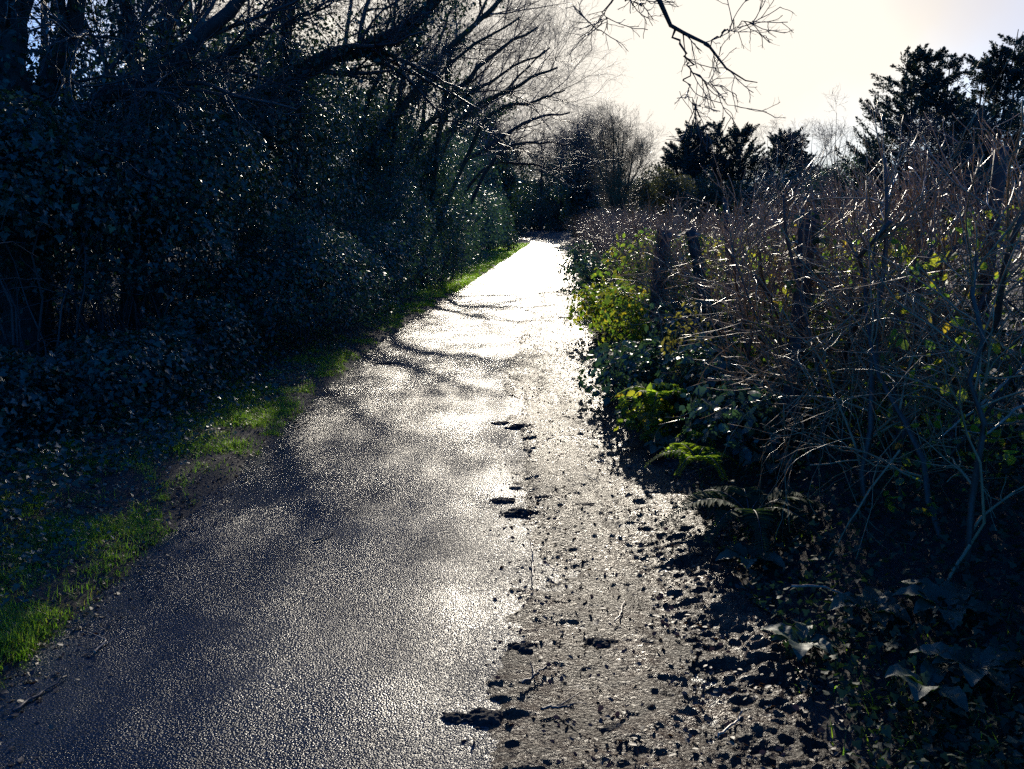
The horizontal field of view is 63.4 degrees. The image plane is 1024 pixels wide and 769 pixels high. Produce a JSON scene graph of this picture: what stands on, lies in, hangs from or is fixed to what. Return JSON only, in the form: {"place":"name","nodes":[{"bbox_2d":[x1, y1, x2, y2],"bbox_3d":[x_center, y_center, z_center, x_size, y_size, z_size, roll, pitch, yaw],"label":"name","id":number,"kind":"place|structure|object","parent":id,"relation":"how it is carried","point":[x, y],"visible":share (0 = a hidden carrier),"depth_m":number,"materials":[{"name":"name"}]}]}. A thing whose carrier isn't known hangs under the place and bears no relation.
{"place":"outdoors","nodes":[
{"label":"outdoors","id":0,"kind":"place"},
{"bbox_2d":[0,242,529,687],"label":"verge grass","id":1,"kind":"structure","parent":0,"point":[13,634],"depth_m":5.30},
{"bbox_2d":[0,237,725,768],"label":"road","id":2,"kind":"structure","parent":0,"point":[370,629],"depth_m":3.68,"materials":[{"name":"asphalt"}]},
{"bbox_2d":[484,236,860,768],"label":"mud strip","id":3,"kind":"object","parent":2,"relation":"on","point":[759,654],"visible":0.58,"depth_m":3.45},
{"bbox_2d":[433,711,474,724],"bbox_3d":[-0.189,1.125,2.790,0.174,0.037,0.102,0,11,0],"label":"mud lump","id":4,"kind":"object","parent":3,"relation":"on","point":[453,717],"visible":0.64,"depth_m":2.77,"materials":[{"name":"soil"}]},
{"bbox_2d":[461,707,503,728],"bbox_3d":[-0.066,1.128,2.796,0.290,0.062,0.170,0,11,0],"label":"mud lump","id":5,"kind":"object","parent":3,"relation":"on","point":[481,716],"visible":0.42,"depth_m":2.77,"materials":[{"name":"soil"}]},
{"bbox_2d":[644,433,690,453],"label":"dock plant","id":6,"kind":"object","parent":3,"relation":"on","point":[659,442],"visible":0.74,"depth_m":5.80,"materials":[{"name":"green plant"}]},
{"bbox_2d":[0,224,1023,768],"bbox_3d":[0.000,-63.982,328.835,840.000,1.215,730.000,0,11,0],"label":"ground","id":7,"kind":"structure","parent":0,"point":[688,486],"depth_m":3.91,"materials":[{"name":"soil"}]},
{"bbox_2d":[0,0,71,355],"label":"bare tree","id":8,"kind":"object","parent":7,"relation":"on","point":[15,74],"visible":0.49,"depth_m":8.15,"materials":[{"name":"brown plant"}]},
{"bbox_2d":[0,213,142,377],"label":"dead bramble","id":9,"kind":"object","parent":7,"relation":"on","point":[31,319],"visible":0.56,"depth_m":7.72,"materials":[{"name":"brown plant"}]},
{"bbox_2d":[0,85,147,369],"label":"ivy thicket","id":10,"kind":"object","parent":7,"relation":"on","point":[34,140],"visible":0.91,"depth_m":7.24,"materials":[{"name":"green plant"}]},
{"bbox_2d":[0,0,273,348],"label":"bare tree","id":11,"kind":"object","parent":7,"relation":"on","point":[69,37],"visible":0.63,"depth_m":8.41,"materials":[{"name":"brown plant"}]},
{"bbox_2d":[0,290,277,450],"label":"ivy mound","id":12,"kind":"object","parent":7,"relation":"on","point":[167,344],"visible":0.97,"depth_m":6.80,"materials":[{"name":"green plant"}]},
{"bbox_2d":[29,0,260,331],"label":"bare tree","id":13,"kind":"object","parent":7,"relation":"on","point":[143,40],"visible":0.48,"depth_m":9.79,"materials":[{"name":"brown plant"}]},
{"bbox_2d":[0,96,296,356],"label":"ivy thicket","id":14,"kind":"object","parent":7,"relation":"on","point":[173,210],"visible":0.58,"depth_m":8.61,"materials":[{"name":"green plant"}]},
{"bbox_2d":[32,0,295,284],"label":"bare tree","id":15,"kind":"object","parent":7,"relation":"on","point":[54,3],"visible":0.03,"depth_m":15.37,"materials":[{"name":"brown plant"}]},
{"bbox_2d":[36,0,377,330],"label":"bare tree","id":16,"kind":"object","parent":7,"relation":"on","point":[228,12],"visible":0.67,"depth_m":8.94,"materials":[{"name":"brown plant"}]},
{"bbox_2d":[88,0,341,275],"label":"bare tree","id":17,"kind":"object","parent":7,"relation":"on","point":[191,8],"visible":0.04,"depth_m":17.69,"materials":[{"name":"brown plant"}]},
{"bbox_2d":[58,44,379,323],"bbox_3d":[-4.788,-3.115,12.908,4.987,4.340,5.190,0,11,0],"label":"ivy thicket","id":18,"kind":"object","parent":7,"relation":"on","point":[325,150],"visible":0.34,"depth_m":12.50,"materials":[{"name":"green plant"}]},
{"bbox_2d":[0,286,447,625],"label":"verge weeds","id":19,"kind":"object","parent":7,"relation":"on","point":[69,532],"visible":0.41,"depth_m":5.70,"materials":[{"name":"green plant"}]},
{"bbox_2d":[50,90,416,324],"bbox_3d":[-9.570,-5.598,19.143,10.621,7.036,38.518,1,11,5],"label":"dark thicket","id":20,"kind":"object","parent":7,"relation":"on","point":[66,268],"visible":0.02,"depth_m":15.54,"materials":[{"name":"green plant"}]},
{"bbox_2d":[86,0,386,315],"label":"bare tree","id":21,"kind":"object","parent":7,"relation":"on","point":[250,38],"visible":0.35,"depth_m":11.24,"materials":[{"name":"brown plant"}]},
{"bbox_2d":[33,0,463,285],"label":"ivy thicket","id":22,"kind":"object","parent":7,"relation":"on","point":[116,44],"visible":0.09,"depth_m":16.64,"materials":[{"name":"green plant"}]},
{"bbox_2d":[0,247,499,579],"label":"ivy ground cover","id":23,"kind":"object","parent":7,"relation":"on","point":[57,487],"visible":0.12,"depth_m":6.21,"materials":[{"name":"green plant"}]},
{"bbox_2d":[163,201,405,352],"bbox_3d":[-2.769,-1.425,10.905,2.652,1.911,4.090,0,11,0],"label":"leafy bush","id":24,"kind":"object","parent":7,"relation":"on","point":[320,251],"visible":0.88,"depth_m":10.15,"materials":[{"name":"green plant"}]},
{"bbox_2d":[182,9,447,300],"bbox_3d":[-3.409,-4.274,16.948,3.338,5.122,8.279,3,12,15],"label":"ivy canopy","id":25,"kind":"object","parent":7,"relation":"on","point":[382,124],"visible":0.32,"depth_m":16.69,"materials":[{"name":"green plant"}]},
{"bbox_2d":[205,0,539,315],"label":"bare tree","id":26,"kind":"object","parent":7,"relation":"on","point":[372,48],"visible":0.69,"depth_m":12.66,"materials":[{"name":"brown plant"}]},
{"bbox_2d":[323,134,444,316],"bbox_3d":[-2.516,-3.080,15.548,2.389,3.357,6.267,0,11,0],"label":"leafy bush","id":27,"kind":"object","parent":7,"relation":"on","point":[385,223],"visible":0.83,"depth_m":15.41,"materials":[{"name":"green plant"}]},
{"bbox_2d":[0,0,793,318],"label":"overhanging tree","id":28,"kind":"object","parent":7,"relation":"on","point":[686,34],"visible":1,"depth_m":7.75,"materials":[{"name":"brown plant"}]},
{"bbox_2d":[307,0,495,234],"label":"bare tree","id":29,"kind":"object","parent":7,"relation":"on","point":[347,29],"visible":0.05,"depth_m":24.40,"materials":[{"name":"brown plant"}]},
{"bbox_2d":[366,119,480,286],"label":"ivy column","id":30,"kind":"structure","parent":7,"relation":"on","point":[447,213],"depth_m":20.10,"materials":[{"name":"green plant"}]},
{"bbox_2d":[323,0,589,293],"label":"bare tree","id":31,"kind":"object","parent":7,"relation":"on","point":[481,18],"visible":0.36,"depth_m":17.13,"materials":[{"name":"brown plant"}]},
{"bbox_2d":[426,123,514,268],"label":"leafy bush","id":32,"kind":"object","parent":7,"relation":"on","point":[493,205],"visible":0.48,"depth_m":32.45,"materials":[{"name":"green plant"}]},
{"bbox_2d":[375,0,609,285],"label":"bare tree","id":33,"kind":"object","parent":7,"relation":"on","point":[469,78],"visible":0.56,"depth_m":19.54,"materials":[{"name":"brown plant"}]},
{"bbox_2d":[460,68,526,250],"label":"ivy clad tree","id":34,"kind":"object","parent":7,"relation":"on","point":[509,180],"visible":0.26,"depth_m":44.22,"materials":[{"name":"green plant"}]},
{"bbox_2d":[0,255,1001,768],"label":"leaf litter","id":35,"kind":"object","parent":7,"relation":"on","point":[796,707],"visible":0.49,"depth_m":3.59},
{"bbox_2d":[377,0,629,277],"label":"bare tree","id":36,"kind":"object","parent":7,"relation":"on","point":[494,111],"visible":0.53,"depth_m":21.99,"materials":[{"name":"brown plant"}]},
{"bbox_2d":[403,63,625,268],"bbox_3d":[-0.251,-6.949,26.384,8.198,6.888,5.407,0,11,0],"label":"bare tree","id":37,"kind":"object","parent":7,"relation":"on","point":[486,169],"visible":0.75,"depth_m":26.18,"materials":[{"name":"brown plant"}]},
{"bbox_2d":[500,115,541,239],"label":"ivy clad tree","id":38,"kind":"object","parent":7,"relation":"on","point":[521,217],"visible":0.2,"depth_m":71.56,"materials":[{"name":"green plant"}]},
{"bbox_2d":[512,125,566,231],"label":"ivy clad tree","id":39,"kind":"object","parent":7,"relation":"on","point":[539,188],"visible":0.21,"depth_m":88.64,"materials":[{"name":"green plant"}]},
{"bbox_2d":[535,124,575,231],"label":"ivy clad tree","id":40,"kind":"object","parent":7,"relation":"on","point":[559,222],"visible":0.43,"depth_m":81.46,"materials":[{"name":"green plant"}]},
{"bbox_2d":[549,95,607,238],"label":"ivy clad tree","id":41,"kind":"object","parent":7,"relation":"on","point":[576,196],"visible":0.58,"depth_m":59.68,"materials":[{"name":"green plant"}]},
{"bbox_2d":[555,240,605,282],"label":"bramble","id":42,"kind":"object","parent":7,"relation":"on","point":[574,253],"visible":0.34,"depth_m":20.70,"materials":[{"name":"green plant"}]},
{"bbox_2d":[560,250,622,307],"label":"bramble","id":43,"kind":"object","parent":7,"relation":"on","point":[588,273],"visible":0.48,"depth_m":15.28,"materials":[{"name":"green plant"}]},
{"bbox_2d":[563,278,635,335],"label":"bramble","id":44,"kind":"object","parent":7,"relation":"on","point":[590,299],"visible":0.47,"depth_m":11.38,"materials":[{"name":"green plant"}]},
{"bbox_2d":[563,206,639,252],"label":"hedge shrub","id":45,"kind":"object","parent":7,"relation":"on","point":[585,221],"visible":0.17,"depth_m":31.49,"materials":[{"name":"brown plant"}]},
{"bbox_2d":[566,341,652,405],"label":"bramble","id":46,"kind":"object","parent":7,"relation":"on","point":[598,352],"visible":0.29,"depth_m":7.64,"materials":[{"name":"green plant"}]},
{"bbox_2d":[572,202,665,267],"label":"hedge shrub","id":47,"kind":"object","parent":7,"relation":"on","point":[598,226],"visible":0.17,"depth_m":20.25,"materials":[{"name":"brown plant"}]},
{"bbox_2d":[575,96,669,217],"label":"willow shrub","id":48,"kind":"object","parent":7,"relation":"on","point":[617,194],"visible":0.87,"depth_m":44.26,"materials":[{"name":"brown plant"}]},
{"bbox_2d":[587,280,677,351],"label":"bramble","id":49,"kind":"object","parent":7,"relation":"on","point":[636,316],"visible":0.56,"depth_m":9.12,"materials":[{"name":"green plant"}]},
{"bbox_2d":[590,228,690,328],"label":"bramble","id":50,"kind":"object","parent":7,"relation":"on","point":[598,272],"visible":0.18,"depth_m":10.97,"materials":[{"name":"green plant"}]},
{"bbox_2d":[589,338,695,415],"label":"bramble","id":51,"kind":"object","parent":7,"relation":"on","point":[638,364],"visible":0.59,"depth_m":6.91,"materials":[{"name":"green plant"}]},
{"bbox_2d":[570,196,715,294],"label":"hedge shrub","id":52,"kind":"object","parent":7,"relation":"on","point":[613,226],"visible":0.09,"depth_m":15.72,"materials":[{"name":"brown plant"}]},
{"bbox_2d":[613,383,683,442],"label":"bramble","id":53,"kind":"object","parent":7,"relation":"on","point":[647,420],"visible":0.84,"depth_m":6.09,"materials":[{"name":"green plant"}]},
{"bbox_2d":[587,194,732,312],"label":"hedge shrub","id":54,"kind":"object","parent":7,"relation":"on","point":[632,228],"visible":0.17,"depth_m":11.98,"materials":[{"name":"brown plant"}]},
{"bbox_2d":[641,228,681,353],"bbox_3d":[1.578,-0.883,8.797,0.410,1.543,0.392,0,11,0],"label":"fence post","id":55,"kind":"object","parent":7,"relation":"on","point":[658,284],"visible":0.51,"depth_m":8.69,"materials":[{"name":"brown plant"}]},
{"bbox_2d":[624,162,700,229],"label":"field bush","id":56,"kind":"object","parent":7,"relation":"on","point":[666,184],"visible":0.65,"depth_m":47.74,"materials":[{"name":"green plant"}]},
{"bbox_2d":[601,223,729,379],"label":"dead bramble","id":57,"kind":"object","parent":7,"relation":"on","point":[664,297],"visible":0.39,"depth_m":8.19,"materials":[{"name":"brown plant"}]},
{"bbox_2d":[660,301,718,420],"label":"nettle","id":58,"kind":"object","parent":7,"relation":"on","point":[672,342],"visible":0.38,"depth_m":6.47,"materials":[{"name":"green plant"}]},
{"bbox_2d":[652,128,728,226],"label":"conifer","id":59,"kind":"object","parent":7,"relation":"on","point":[687,160],"visible":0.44,"depth_m":57.40,"materials":[{"name":"green plant"}]},
{"bbox_2d":[644,442,740,480],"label":"fern","id":60,"kind":"object","parent":7,"relation":"on","point":[710,454],"visible":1,"depth_m":4.75,"materials":[{"name":"green plant"}]},
{"bbox_2d":[630,165,760,234],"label":"field bush","id":61,"kind":"object","parent":7,"relation":"on","point":[713,188],"visible":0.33,"depth_m":49.91,"materials":[{"name":"green plant"}]},
{"bbox_2d":[643,291,753,358],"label":"bramble","id":62,"kind":"object","parent":7,"relation":"on","point":[665,325],"visible":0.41,"depth_m":7.54,"materials":[{"name":"green plant"}]},
{"bbox_2d":[645,333,753,421],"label":"bramble","id":63,"kind":"object","parent":7,"relation":"on","point":[709,351],"visible":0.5,"depth_m":6.01,"materials":[{"name":"green plant"}]},
{"bbox_2d":[679,228,719,352],"bbox_3d":[1.804,-0.697,7.814,0.584,1.534,0.346,0,11,0],"label":"old post","id":64,"kind":"object","parent":7,"relation":"on","point":[693,254],"visible":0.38,"depth_m":7.69,"materials":[{"name":"brown wood"}]},
{"bbox_2d":[668,117,745,232],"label":"conifer","id":65,"kind":"object","parent":7,"relation":"on","point":[718,127],"visible":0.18,"depth_m":58.96,"materials":[{"name":"green plant"}]},
{"bbox_2d":[715,195,736,347],"bbox_3d":[1.959,-0.876,7.592,0.282,1.676,0.226,-10,15,-42],"label":"old post","id":66,"kind":"object","parent":7,"relation":"on","point":[723,208],"visible":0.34,"depth_m":7.48,"materials":[{"name":"brown wood"}]},
{"bbox_2d":[701,121,769,234],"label":"conifer","id":67,"kind":"object","parent":7,"relation":"on","point":[736,135],"visible":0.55,"depth_m":57.17,"materials":[{"name":"green plant"}]},
{"bbox_2d":[678,374,799,479],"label":"bramble","id":68,"kind":"object","parent":7,"relation":"on","point":[754,418],"visible":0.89,"depth_m":5.03,"materials":[{"name":"green plant"}]},
{"bbox_2d":[607,186,872,342],"bbox_3d":[2.338,-1.251,9.453,2.697,2.055,4.899,0,11,0],"label":"hedge shrub","id":69,"kind":"object","parent":7,"relation":"on","point":[686,251],"visible":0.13,"depth_m":8.71,"materials":[{"name":"brown plant"}]},
{"bbox_2d":[657,485,829,557],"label":"fern","id":70,"kind":"object","parent":7,"relation":"on","point":[749,499],"visible":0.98,"depth_m":4.02,"materials":[{"name":"green plant"}]},
{"bbox_2d":[715,542,785,568],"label":"dock plant","id":71,"kind":"object","parent":7,"relation":"on","point":[738,549],"visible":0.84,"depth_m":3.82,"materials":[{"name":"green plant"}]},
{"bbox_2d":[716,166,822,233],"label":"field bush","id":72,"kind":"object","parent":7,"relation":"on","point":[757,184],"visible":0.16,"depth_m":50.33,"materials":[{"name":"brown plant"}]},
{"bbox_2d":[742,446,804,472],"bbox_3d":[1.517,0.434,4.773,0.364,0.106,0.386,11,16,44],"label":"foxglove","id":73,"kind":"object","parent":7,"relation":"on","point":[757,456],"visible":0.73,"depth_m":4.76,"materials":[{"name":"green plant"}]},
{"bbox_2d":[749,115,800,233],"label":"sapling","id":74,"kind":"object","parent":7,"relation":"on","point":[776,180],"visible":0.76,"depth_m":42.56,"materials":[{"name":"brown plant"}]},
{"bbox_2d":[659,226,908,466],"bbox_3d":[1.895,-0.301,5.513,1.687,1.698,3.841,0,11,0],"label":"dead bramble","id":75,"kind":"object","parent":7,"relation":"on","point":[779,300],"visible":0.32,"depth_m":5.60,"materials":[{"name":"brown plant"}]},
{"bbox_2d":[748,126,821,233],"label":"conifer","id":76,"kind":"object","parent":7,"relation":"on","point":[779,159],"visible":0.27,"depth_m":53.83,"materials":[{"name":"green plant"}]},
{"bbox_2d":[573,247,1023,768],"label":"bank ivy","id":77,"kind":"object","parent":7,"relation":"on","point":[948,758],"visible":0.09,"depth_m":3.11,"materials":[{"name":"green plant"}]},
{"bbox_2d":[610,381,693,414],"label":"fern","id":78,"kind":"object","parent":77,"relation":"on","point":[660,392],"visible":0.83,"depth_m":6.04,"materials":[{"name":"green plant"}]},
{"bbox_2d":[760,622,838,658],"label":"dock plant","id":79,"kind":"object","parent":7,"relation":"on","point":[790,635],"visible":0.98,"depth_m":3.11,"materials":[{"name":"green plant"}]},
{"bbox_2d":[770,209,830,440],"bbox_3d":[1.776,-0.275,5.136,0.298,1.597,0.320,-6,13,-27],"label":"fence post","id":80,"kind":"object","parent":7,"relation":"on","point":[798,308],"visible":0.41,"depth_m":5.04,"materials":[{"name":"brown wood"}]},
{"bbox_2d":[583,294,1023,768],"bbox_3d":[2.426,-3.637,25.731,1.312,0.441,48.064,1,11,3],"label":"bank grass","id":81,"kind":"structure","parent":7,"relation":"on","point":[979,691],"depth_m":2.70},
{"bbox_2d":[773,163,836,235],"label":"field bush","id":82,"kind":"object","parent":7,"relation":"on","point":[795,181],"visible":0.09,"depth_m":48.60,"materials":[{"name":"brown plant"}]},
{"bbox_2d":[781,118,833,208],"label":"sapling","id":83,"kind":"object","parent":7,"relation":"on","point":[799,159],"visible":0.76,"depth_m":44.42,"materials":[{"name":"brown plant"}]},
{"bbox_2d":[608,150,1010,386],"bbox_3d":[1.836,-0.897,7.102,3.450,1.873,3.598,-6,13,-29],"label":"hedge shrub","id":84,"kind":"object","parent":7,"relation":"on","point":[776,287],"visible":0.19,"depth_m":6.95,"materials":[{"name":"brown plant"}]},
{"bbox_2d":[619,58,1023,574],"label":"hedge shrub","id":85,"kind":"object","parent":7,"relation":"on","point":[977,351],"visible":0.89,"depth_m":3.96,"materials":[{"name":"brown plant"}]},
{"bbox_2d":[808,86,856,242],"bbox_3d":[14.984,-10.242,38.769,2.489,7.378,2.245,0,11,0],"label":"sapling","id":86,"kind":"object","parent":7,"relation":"on","point":[831,150],"visible":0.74,"depth_m":38.62,"materials":[{"name":"brown plant"}]},
{"bbox_2d":[654,120,1023,468],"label":"hedge shrub","id":87,"kind":"object","parent":7,"relation":"on","point":[873,241],"visible":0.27,"depth_m":5.06,"materials":[{"name":"brown plant"}]},
{"bbox_2d":[654,234,1023,441],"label":"hedge undergrowth","id":88,"kind":"object","parent":7,"relation":"on","point":[1008,430],"visible":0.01,"depth_m":4.63,"materials":[{"name":"green plant"}]},
{"bbox_2d":[795,153,891,235],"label":"field bush","id":89,"kind":"object","parent":7,"relation":"on","point":[845,179],"visible":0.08,"depth_m":44.19,"materials":[{"name":"brown plant"}]},
{"bbox_2d":[694,208,995,535],"bbox_3d":[1.751,-0.178,4.678,1.383,1.595,2.177,0,11,0],"label":"dead bramble","id":90,"kind":"object","parent":7,"relation":"on","point":[805,349],"visible":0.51,"depth_m":4.52,"materials":[{"name":"brown plant"}]},
{"bbox_2d":[828,450,900,558],"bbox_3d":[1.553,0.545,3.694,0.296,0.540,0.054,0,11,0],"label":"dead cane","id":91,"kind":"object","parent":7,"relation":"on","point":[874,483],"visible":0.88,"depth_m":3.66,"materials":[{"name":"brown plant"}]},
{"bbox_2d":[808,217,922,402],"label":"bramble","id":92,"kind":"object","parent":7,"relation":"on","point":[810,363],"visible":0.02,"depth_m":5.57,"materials":[{"name":"green plant"}]},
{"bbox_2d":[828,585,911,626],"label":"dock plant","id":93,"kind":"object","parent":7,"relation":"on","point":[872,593],"visible":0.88,"depth_m":3.18,"materials":[{"name":"green plant"}]},
{"bbox_2d":[719,230,1023,557],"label":"dead bramble","id":94,"kind":"object","parent":7,"relation":"on","point":[856,396],"visible":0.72,"depth_m":3.65,"materials":[{"name":"brown plant"}]},
{"bbox_2d":[809,165,988,241],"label":"field bush","id":95,"kind":"object","parent":7,"relation":"on","point":[900,188],"visible":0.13,"depth_m":40.47,"materials":[{"name":"brown plant"}]},
{"bbox_2d":[888,104,952,242],"bbox_3d":[17.090,-8.755,34.914,2.970,5.906,1.882,0,11,0],"label":"sapling","id":96,"kind":"object","parent":7,"relation":"on","point":[925,131],"visible":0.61,"depth_m":34.60,"materials":[{"name":"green plant"}]},
{"bbox_2d":[822,43,1022,239],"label":"conifer","id":97,"kind":"object","parent":7,"relation":"on","point":[933,82],"visible":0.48,"depth_m":41.32,"materials":[{"name":"green plant"}]},
{"bbox_2d":[884,658,968,711],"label":"dock plant","id":98,"kind":"object","parent":7,"relation":"on","point":[918,689],"visible":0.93,"depth_m":2.63,"materials":[{"name":"green plant"}]},
{"bbox_2d":[892,578,1003,629],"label":"dock plant","id":99,"kind":"object","parent":7,"relation":"on","point":[930,592],"visible":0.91,"depth_m":3.04,"materials":[{"name":"green plant"}]},
{"bbox_2d":[898,162,1023,239],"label":"field bush","id":100,"kind":"object","parent":7,"relation":"on","point":[1018,176],"visible":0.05,"depth_m":40.26,"materials":[{"name":"brown plant"}]},
{"bbox_2d":[910,642,1023,692],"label":"dock plant","id":101,"kind":"object","parent":7,"relation":"on","point":[973,677],"visible":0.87,"depth_m":2.68,"materials":[{"name":"green plant"}]},
{"bbox_2d":[946,107,998,245],"bbox_3d":[19.068,-8.729,35.023,2.314,5.838,2.111,0,11,0],"label":"sapling","id":102,"kind":"object","parent":7,"relation":"on","point":[959,135],"visible":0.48,"depth_m":34.66,"materials":[{"name":"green plant"}]},
{"bbox_2d":[927,29,1023,239],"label":"conifer","id":103,"kind":"object","parent":7,"relation":"on","point":[991,71],"visible":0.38,"depth_m":43.59,"materials":[{"name":"green plant"}]},
{"bbox_2d":[967,146,1008,433],"bbox_3d":[2.498,-0.363,4.414,0.090,1.749,0.079,0,11,0],"label":"old post","id":104,"kind":"object","parent":7,"relation":"on","point":[997,179],"visible":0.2,"depth_m":4.27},
{"bbox_2d":[26,0,1023,221],"label":"sky","id":105,"kind":"structure","parent":0,"point":[833,43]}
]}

